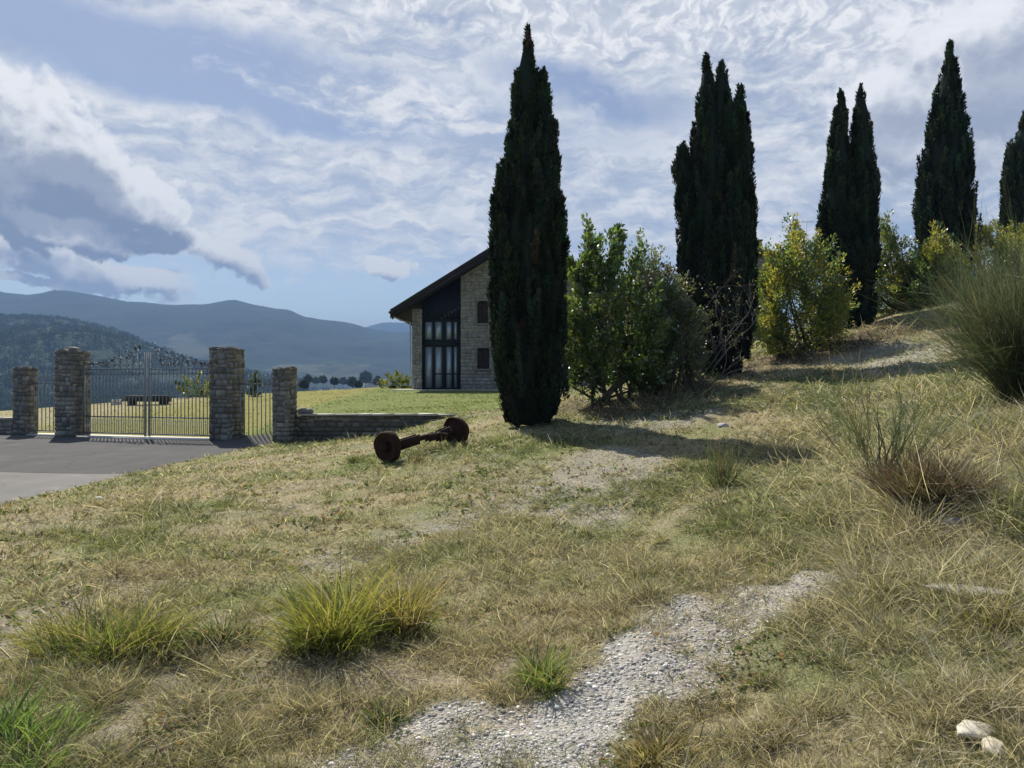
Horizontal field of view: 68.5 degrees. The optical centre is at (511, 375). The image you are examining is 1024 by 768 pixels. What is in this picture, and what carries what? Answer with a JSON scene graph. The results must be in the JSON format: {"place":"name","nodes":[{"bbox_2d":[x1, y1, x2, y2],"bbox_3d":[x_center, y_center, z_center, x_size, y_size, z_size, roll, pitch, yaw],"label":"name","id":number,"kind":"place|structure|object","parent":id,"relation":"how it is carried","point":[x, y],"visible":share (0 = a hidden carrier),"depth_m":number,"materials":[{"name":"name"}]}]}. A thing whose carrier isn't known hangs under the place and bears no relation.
{"place":"outdoors","nodes":[
{"label":"outdoors","id":0,"kind":"place"},
{"bbox_2d":[0,472,127,504],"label":"road","id":1,"kind":"structure","parent":0,"point":[13,485],"depth_m":13.11,"materials":[{"name":"grey concrete"}]},
{"bbox_2d":[112,400,120,404],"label":"stone block","id":2,"kind":"structure","parent":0,"point":[116,402],"depth_m":38.44,"materials":[{"name":"stone"}]},
{"bbox_2d":[26,433,208,439],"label":"path","id":3,"kind":"structure","parent":0,"point":[139,437],"depth_m":22.56,"materials":[{"name":"grey concrete"}]},
{"bbox_2d":[12,367,38,434],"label":"stone pillar","id":4,"kind":"structure","parent":3,"relation":"on","point":[23,402],"depth_m":23.55,"materials":[{"name":"grey stone"}]},
{"bbox_2d":[32,372,55,431],"bbox_3d":[-14.504,0.804,23.489,1.254,1.848,0.037,0,0,17],"label":"iron fence panel","id":5,"kind":"object","parent":4,"relation":"attached to","point":[41,383],"visible":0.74,"depth_m":23.55,"materials":[{"name":"black metal"}]},
{"bbox_2d":[54,347,90,436],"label":"stone pillar","id":6,"kind":"structure","parent":3,"relation":"on","point":[71,362],"depth_m":22.91,"materials":[{"name":"grey stone"}]},
{"bbox_2d":[83,343,146,435],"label":"iron gate","id":7,"kind":"structure","parent":6,"relation":"attached to","point":[101,364],"depth_m":22.73,"materials":[{"name":"black metal"}]},
{"bbox_2d":[148,342,209,435],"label":"iron gate","id":8,"kind":"structure","parent":3,"relation":"on","point":[182,357],"depth_m":22.19,"materials":[{"name":"black metal"}]},
{"bbox_2d":[0,317,267,407],"bbox_3d":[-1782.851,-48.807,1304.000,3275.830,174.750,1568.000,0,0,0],"label":"hills","id":9,"kind":"structure","parent":0,"point":[101,352],"depth_m":970.20,"materials":[{"name":"green plant"}]},
{"bbox_2d":[0,313,354,410],"bbox_3d":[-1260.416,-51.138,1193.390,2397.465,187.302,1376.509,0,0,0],"label":"woods","id":10,"kind":"object","parent":9,"relation":"on","point":[90,328],"visible":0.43,"depth_m":960.05,"materials":[{"name":"green plant"}]},
{"bbox_2d":[0,434,273,472],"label":"driveway","id":11,"kind":"structure","parent":0,"point":[36,453],"depth_m":18.36,"materials":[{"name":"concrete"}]},
{"bbox_2d":[209,347,244,439],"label":"stone pillar","id":12,"kind":"structure","parent":11,"relation":"on","point":[226,366],"depth_m":21.41,"materials":[{"name":"grey stone"}]},
{"bbox_2d":[238,372,272,435],"bbox_3d":[-7.263,0.804,21.437,1.241,1.848,0.036,0,0,15],"label":"iron fence panel","id":13,"kind":"object","parent":12,"relation":"attached to","point":[252,383],"visible":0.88,"depth_m":21.47,"materials":[{"name":"black metal"}]},
{"bbox_2d":[0,290,679,388],"bbox_3d":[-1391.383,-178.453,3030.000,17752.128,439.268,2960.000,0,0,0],"label":"hills","id":14,"kind":"structure","parent":0,"point":[267,339],"depth_m":2492.81,"materials":[{"name":"blue"}]},
{"bbox_2d":[366,322,411,331],"bbox_3d":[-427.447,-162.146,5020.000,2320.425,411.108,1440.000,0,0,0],"label":"hills","id":15,"kind":"structure","parent":0,"point":[395,327],"depth_m":4966.38,"materials":[{"name":"blue"}]},
{"bbox_2d":[0,279,1023,767],"bbox_3d":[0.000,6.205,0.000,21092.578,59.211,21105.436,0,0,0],"label":"ground","id":16,"kind":"structure","parent":0,"point":[320,407],"depth_m":6.73,"materials":[{"name":"brown soil"}]},
{"bbox_2d":[0,417,13,433],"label":"stone wall","id":17,"kind":"structure","parent":16,"relation":"on","point":[6,425],"depth_m":23.73,"materials":[{"name":"stone"}]},
{"bbox_2d":[0,651,110,767],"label":"grass tuft","id":18,"kind":"object","parent":16,"relation":"on","point":[6,725],"visible":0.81,"depth_m":3.38,"materials":[{"name":"green plant"}]},
{"bbox_2d":[0,558,224,674],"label":"grass tuft","id":19,"kind":"object","parent":16,"relation":"on","point":[153,629],"visible":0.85,"depth_m":4.39,"materials":[{"name":"green plant"}]},
{"bbox_2d":[124,395,171,404],"bbox_3d":[-18.161,1.252,37.519,2.400,0.560,0.500,0,0,16],"label":"bench","id":20,"kind":"object","parent":16,"relation":"on","point":[141,399],"visible":0.55,"depth_m":37.37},
{"bbox_2d":[174,370,209,397],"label":"leafy bush","id":21,"kind":"object","parent":16,"relation":"on","point":[197,387],"visible":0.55,"depth_m":42.85,"materials":[{"name":"green plant"}]},
{"bbox_2d":[139,604,279,660],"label":"grass tuft","id":22,"kind":"object","parent":16,"relation":"on","point":[201,636],"visible":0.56,"depth_m":4.47,"materials":[{"name":"green plant"}]},
{"bbox_2d":[245,370,262,395],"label":"leafy bush","id":23,"kind":"object","parent":16,"relation":"on","point":[254,386],"visible":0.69,"depth_m":40.85,"materials":[{"name":"green plant"}]},
{"bbox_2d":[272,366,296,441],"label":"stone pillar","id":24,"kind":"structure","parent":16,"relation":"on","point":[284,405],"depth_m":21.00,"materials":[{"name":"grey stone"}]},
{"bbox_2d":[298,379,308,388],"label":"valley tree","id":25,"kind":"object","parent":16,"relation":"on","point":[303,384],"visible":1,"depth_m":249.40,"materials":[{"name":"green plant"}]},
{"bbox_2d":[303,374,312,382],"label":"valley tree","id":26,"kind":"object","parent":16,"relation":"on","point":[308,377],"visible":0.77,"depth_m":429.10,"materials":[{"name":"green plant"}]},
{"bbox_2d":[312,376,319,383],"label":"valley tree","id":27,"kind":"object","parent":16,"relation":"on","point":[315,380],"visible":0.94,"depth_m":639.00,"materials":[{"name":"green plant"}]},
{"bbox_2d":[319,375,327,382],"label":"valley tree","id":28,"kind":"object","parent":16,"relation":"on","point":[322,379],"visible":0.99,"depth_m":518.78,"materials":[{"name":"green plant"}]},
{"bbox_2d":[330,376,339,389],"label":"valley tree","id":29,"kind":"object","parent":16,"relation":"on","point":[334,381],"visible":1,"depth_m":359.13,"materials":[{"name":"green plant"}]},
{"bbox_2d":[232,507,448,667],"bbox_3d":[-0.983,1.175,4.403,1.336,0.914,1.377,0,0,-18],"label":"grass tuft","id":30,"kind":"object","parent":16,"relation":"on","point":[334,624],"visible":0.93,"depth_m":4.28,"materials":[{"name":"green plant"}]},
{"bbox_2d":[339,377,346,384],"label":"valley tree","id":31,"kind":"object","parent":16,"relation":"on","point":[343,380],"visible":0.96,"depth_m":698.57,"materials":[{"name":"green plant"}]},
{"bbox_2d":[340,384,351,388],"bbox_3d":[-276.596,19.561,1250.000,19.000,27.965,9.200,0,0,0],"label":"valley house","id":32,"kind":"structure","parent":16,"relation":"on","point":[345,386],"depth_m":1246.00,"materials":[{"name":"tile"}]},
{"bbox_2d":[346,376,356,386],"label":"valley tree","id":33,"kind":"object","parent":16,"relation":"on","point":[350,381],"visible":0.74,"depth_m":418.76,"materials":[{"name":"green plant"}]},
{"bbox_2d":[341,450,371,463],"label":"grass tuft","id":34,"kind":"object","parent":16,"relation":"on","point":[350,459],"visible":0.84,"depth_m":12.98,"materials":[{"name":"green plant"}]},
{"bbox_2d":[353,380,362,387],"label":"valley tree","id":35,"kind":"object","parent":16,"relation":"on","point":[358,384],"visible":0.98,"depth_m":259.44,"materials":[{"name":"green plant"}]},
{"bbox_2d":[359,370,371,387],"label":"valley tree","id":36,"kind":"object","parent":16,"relation":"on","point":[365,376],"visible":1,"depth_m":618.24,"materials":[{"name":"green plant"}]},
{"bbox_2d":[362,381,376,387],"bbox_3d":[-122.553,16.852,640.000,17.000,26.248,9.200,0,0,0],"label":"valley house","id":37,"kind":"structure","parent":16,"relation":"on","point":[370,385],"depth_m":636.00,"materials":[{"name":"tile"}]},
{"bbox_2d":[296,413,456,440],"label":"stone wall","id":38,"kind":"structure","parent":16,"relation":"on","point":[316,426],"depth_m":21.31,"materials":[{"name":"stone"}]},
{"bbox_2d":[297,407,306,413],"bbox_3d":[-5.979,0.975,21.474,0.301,0.204,0.255,0,0,0],"label":"loose stone","id":39,"kind":"object","parent":38,"relation":"on","point":[301,410],"visible":1,"depth_m":21.38,"materials":[{"name":"grey stone"}]},
{"bbox_2d":[306,408,313,413],"bbox_3d":[-5.785,0.996,21.482,0.243,0.162,0.192,0,0,0],"label":"loose stone","id":40,"kind":"object","parent":38,"relation":"on","point":[309,411],"visible":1,"depth_m":21.40,"materials":[{"name":"grey stone"}]},
{"bbox_2d":[372,376,382,386],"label":"valley tree","id":41,"kind":"object","parent":16,"relation":"on","point":[375,380],"visible":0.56,"depth_m":518.68,"materials":[{"name":"green plant"}]},
{"bbox_2d":[358,691,412,729],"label":"grass tuft","id":42,"kind":"object","parent":16,"relation":"on","point":[376,714],"visible":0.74,"depth_m":3.56,"materials":[{"name":"green plant"}]},
{"bbox_2d":[313,542,459,642],"bbox_3d":[-0.722,1.306,4.753,0.985,0.660,0.968,0,0,27],"label":"grass tuft","id":43,"kind":"object","parent":16,"relation":"on","point":[413,613],"visible":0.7,"depth_m":4.63,"materials":[{"name":"green plant"}]},
{"bbox_2d":[376,369,411,387],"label":"leafy bush","id":44,"kind":"object","parent":16,"relation":"on","point":[404,381],"visible":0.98,"depth_m":46.12,"materials":[{"name":"green plant"}]},
{"bbox_2d":[401,453,429,463],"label":"grass tuft","id":45,"kind":"object","parent":16,"relation":"on","point":[419,458],"visible":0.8,"depth_m":12.40,"materials":[{"name":"green plant"}]},
{"bbox_2d":[373,417,468,462],"bbox_3d":[-1.557,1.108,13.250,0.544,0.700,2.040,0,0,36],"label":"rusty axle","id":46,"kind":"object","parent":16,"relation":"on","point":[388,445],"visible":0.91,"depth_m":12.98,"materials":[{"name":"metal"}]},
{"bbox_2d":[0,356,993,767],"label":"gravel","id":47,"kind":"structure","parent":16,"relation":"on","point":[532,732],"depth_m":3.68,"materials":[{"name":"grey gravel"}]},
{"bbox_2d":[0,276,1023,767],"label":"grass","id":48,"kind":"structure","parent":16,"relation":"on","point":[882,574],"depth_m":5.15,"materials":[{"name":"plant"}]},
{"bbox_2d":[388,248,635,390],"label":"stone house","id":49,"kind":"structure","parent":16,"relation":"on","point":[445,317],"depth_m":43.02,"materials":[{"name":"stone"}]},
{"bbox_2d":[476,299,489,324],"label":"window","id":50,"kind":"structure","parent":49,"relation":"in","point":[482,304],"depth_m":42.96,"materials":[{"name":"wood"}]},
{"bbox_2d":[476,346,490,369],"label":"window","id":51,"kind":"structure","parent":49,"relation":"in","point":[483,351],"depth_m":42.96,"materials":[{"name":"wood"}]},
{"bbox_2d":[486,22,571,426],"bbox_3d":[0.332,-2.873,15.064,1.738,8.364,1.543,0,0,0],"label":"cypress tree","id":52,"kind":"object","parent":16,"relation":"on","point":[529,242],"visible":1,"depth_m":14.60,"materials":[{"name":"green plant"}]},
{"bbox_2d":[502,621,594,702],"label":"grass tuft","id":53,"kind":"object","parent":16,"relation":"on","point":[541,672],"visible":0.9,"depth_m":3.88,"materials":[{"name":"green plant"}]},
{"bbox_2d":[560,213,678,407],"bbox_3d":[2.159,-1.370,16.288,2.921,4.284,2.693,0,0,0],"label":"leafy bush","id":54,"kind":"object","parent":16,"relation":"on","point":[645,366],"visible":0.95,"depth_m":15.88,"materials":[{"name":"green plant"}]},
{"bbox_2d":[592,708,721,767],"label":"grass tuft","id":55,"kind":"object","parent":16,"relation":"on","point":[667,744],"visible":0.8,"depth_m":3.11,"materials":[{"name":"green plant"}]},
{"bbox_2d":[604,228,721,391],"bbox_3d":[3.393,-1.508,17.555,2.865,4.010,2.478,0,0,0],"label":"leafy bush","id":56,"kind":"object","parent":16,"relation":"on","point":[649,266],"visible":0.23,"depth_m":17.38,"materials":[{"name":"green plant"}]},
{"bbox_2d":[568,267,765,391],"bbox_3d":[3.332,-0.970,17.600,5.135,2.910,3.467,0,0,29],"label":"bare shrub","id":57,"kind":"object","parent":16,"relation":"on","point":[693,309],"visible":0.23,"depth_m":16.36,"materials":[{"name":"brown plant"}]},
{"bbox_2d":[653,270,721,389],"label":"leafy bush","id":58,"kind":"object","parent":16,"relation":"on","point":[690,319],"visible":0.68,"depth_m":16.79,"materials":[{"name":"green plant"}]},
{"bbox_2d":[627,237,784,390],"bbox_3d":[4.196,-1.258,16.732,3.489,3.321,2.568,0,0,39],"label":"bare shrub","id":59,"kind":"object","parent":16,"relation":"on","point":[722,348],"visible":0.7,"depth_m":16.31,"materials":[{"name":"brown plant"}]},
{"bbox_2d":[670,52,760,375],"bbox_3d":[5.139,-3.952,18.973,2.309,8.509,1.664,0,0,0],"label":"cypress tree","id":60,"kind":"object","parent":16,"relation":"on","point":[715,203],"visible":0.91,"depth_m":18.58,"materials":[{"name":"green plant"}]},
{"bbox_2d":[685,420,752,487],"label":"broom shrub","id":61,"kind":"object","parent":16,"relation":"on","point":[715,469],"visible":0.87,"depth_m":8.16,"materials":[{"name":"green plant"}]},
{"bbox_2d":[676,239,768,340],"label":"leafy bush","id":62,"kind":"object","parent":16,"relation":"on","point":[760,259],"visible":0.02,"depth_m":46.29,"materials":[{"name":"plant"}]},
{"bbox_2d":[717,423,728,426],"bbox_3d":[3.465,0.807,12.337,0.205,0.083,0.135,6,4,0],"label":"rock","id":63,"kind":"object","parent":16,"relation":"on","point":[722,424],"visible":0.91,"depth_m":12.29,"materials":[{"name":"stone"}]},
{"bbox_2d":[752,212,862,359],"bbox_3d":[7.738,-2.495,20.933,3.562,4.251,3.388,0,0,-40],"label":"leafy bush","id":64,"kind":"object","parent":16,"relation":"on","point":[788,269],"visible":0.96,"depth_m":20.43,"materials":[{"name":"green plant"}]},
{"bbox_2d":[814,82,883,329],"bbox_3d":[10.478,-5.134,23.464,1.965,7.950,1.541,0,0,0],"label":"cypress tree","id":65,"kind":"object","parent":16,"relation":"on","point":[848,208],"visible":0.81,"depth_m":23.08,"materials":[{"name":"green plant"}]},
{"bbox_2d":[796,523,903,572],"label":"grass tuft","id":66,"kind":"object","parent":16,"relation":"on","point":[826,562],"visible":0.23,"depth_m":5.34,"materials":[{"name":"green plant"}]},
{"bbox_2d":[774,321,999,482],"bbox_3d":[3.273,0.261,6.623,1.968,1.490,1.673,0,0,14],"label":"broom shrub","id":67,"kind":"object","parent":16,"relation":"on","point":[895,437],"visible":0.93,"depth_m":6.59,"materials":[{"name":"green plant"}]},
{"bbox_2d":[872,209,929,314],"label":"leafy bush","id":68,"kind":"object","parent":16,"relation":"on","point":[887,241],"visible":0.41,"depth_m":24.10,"materials":[{"name":"green plant"}]},
{"bbox_2d":[880,219,983,307],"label":"leafy bush","id":69,"kind":"object","parent":16,"relation":"on","point":[917,260],"visible":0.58,"depth_m":23.16,"materials":[{"name":"green plant"}]},
{"bbox_2d":[848,437,1018,508],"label":"grass tuft","id":70,"kind":"object","parent":16,"relation":"on","point":[892,476],"visible":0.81,"depth_m":5.62,"materials":[{"name":"green plant"}]},
{"bbox_2d":[852,191,1023,333],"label":"broom shrub","id":71,"kind":"object","parent":16,"relation":"on","point":[984,264],"visible":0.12,"depth_m":11.15,"materials":[{"name":"green plant"}]},
{"bbox_2d":[854,178,1023,403],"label":"broom shrub","id":72,"kind":"object","parent":16,"relation":"on","point":[995,344],"visible":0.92,"depth_m":9.29,"materials":[{"name":"green plant"}]},
{"bbox_2d":[910,38,983,293],"bbox_3d":[15.536,-7.366,27.017,2.188,9.561,2.212,0,0,0],"label":"cypress tree","id":73,"kind":"object","parent":16,"relation":"on","point":[944,192],"visible":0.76,"depth_m":26.52,"materials":[{"name":"green plant"}]},
{"bbox_2d":[944,517,959,525],"bbox_3d":[3.089,1.025,5.297,0.118,0.060,0.075,0,0,9],"label":"rock","id":74,"kind":"object","parent":16,"relation":"on","point":[951,524],"visible":0.62,"depth_m":5.26,"materials":[{"name":"stone"}]},
{"bbox_2d":[923,583,1018,599],"bbox_3d":[2.629,1.229,4.255,0.539,0.064,0.261,3,-4,6],"label":"rock","id":75,"kind":"object","parent":16,"relation":"on","point":[936,585],"visible":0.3,"depth_m":4.24,"materials":[{"name":"stone"}]},
{"bbox_2d":[956,719,994,739],"bbox_3d":[1.914,1.476,3.104,0.207,0.087,0.109,4,-4,-23],"label":"rock","id":76,"kind":"object","parent":16,"relation":"on","point":[961,729],"visible":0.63,"depth_m":3.08,"materials":[{"name":"stone"}]},
{"bbox_2d":[936,582,1023,645],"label":"grass tuft","id":77,"kind":"object","parent":16,"relation":"on","point":[1005,612],"visible":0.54,"depth_m":3.90,"materials":[{"name":"green plant"}]},
{"bbox_2d":[981,736,1006,759],"bbox_3d":[1.915,1.483,2.985,0.079,0.068,0.134,4,9,21],"label":"rock","id":78,"kind":"object","parent":16,"relation":"on","point":[988,743],"visible":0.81,"depth_m":2.97,"materials":[{"name":"stone"}]},
{"bbox_2d":[971,217,1022,285],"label":"leafy bush","id":79,"kind":"object","parent":16,"relation":"on","point":[989,228],"visible":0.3,"depth_m":27.06,"materials":[{"name":"green plant"}]},
{"bbox_2d":[990,220,1023,273],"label":"leafy bush","id":80,"kind":"object","parent":16,"relation":"on","point":[1022,232],"visible":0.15,"depth_m":29.19,"materials":[{"name":"green plant"}]},
{"bbox_2d":[995,110,1023,256],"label":"cypress tree","id":81,"kind":"object","parent":16,"relation":"on","point":[1012,172],"visible":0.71,"depth_m":33.82,"materials":[{"name":"green plant"}]},
{"bbox_2d":[0,0,1023,328],"label":"sky","id":82,"kind":"structure","parent":0,"point":[335,160],"materials":[{"name":"blue"}]}
]}

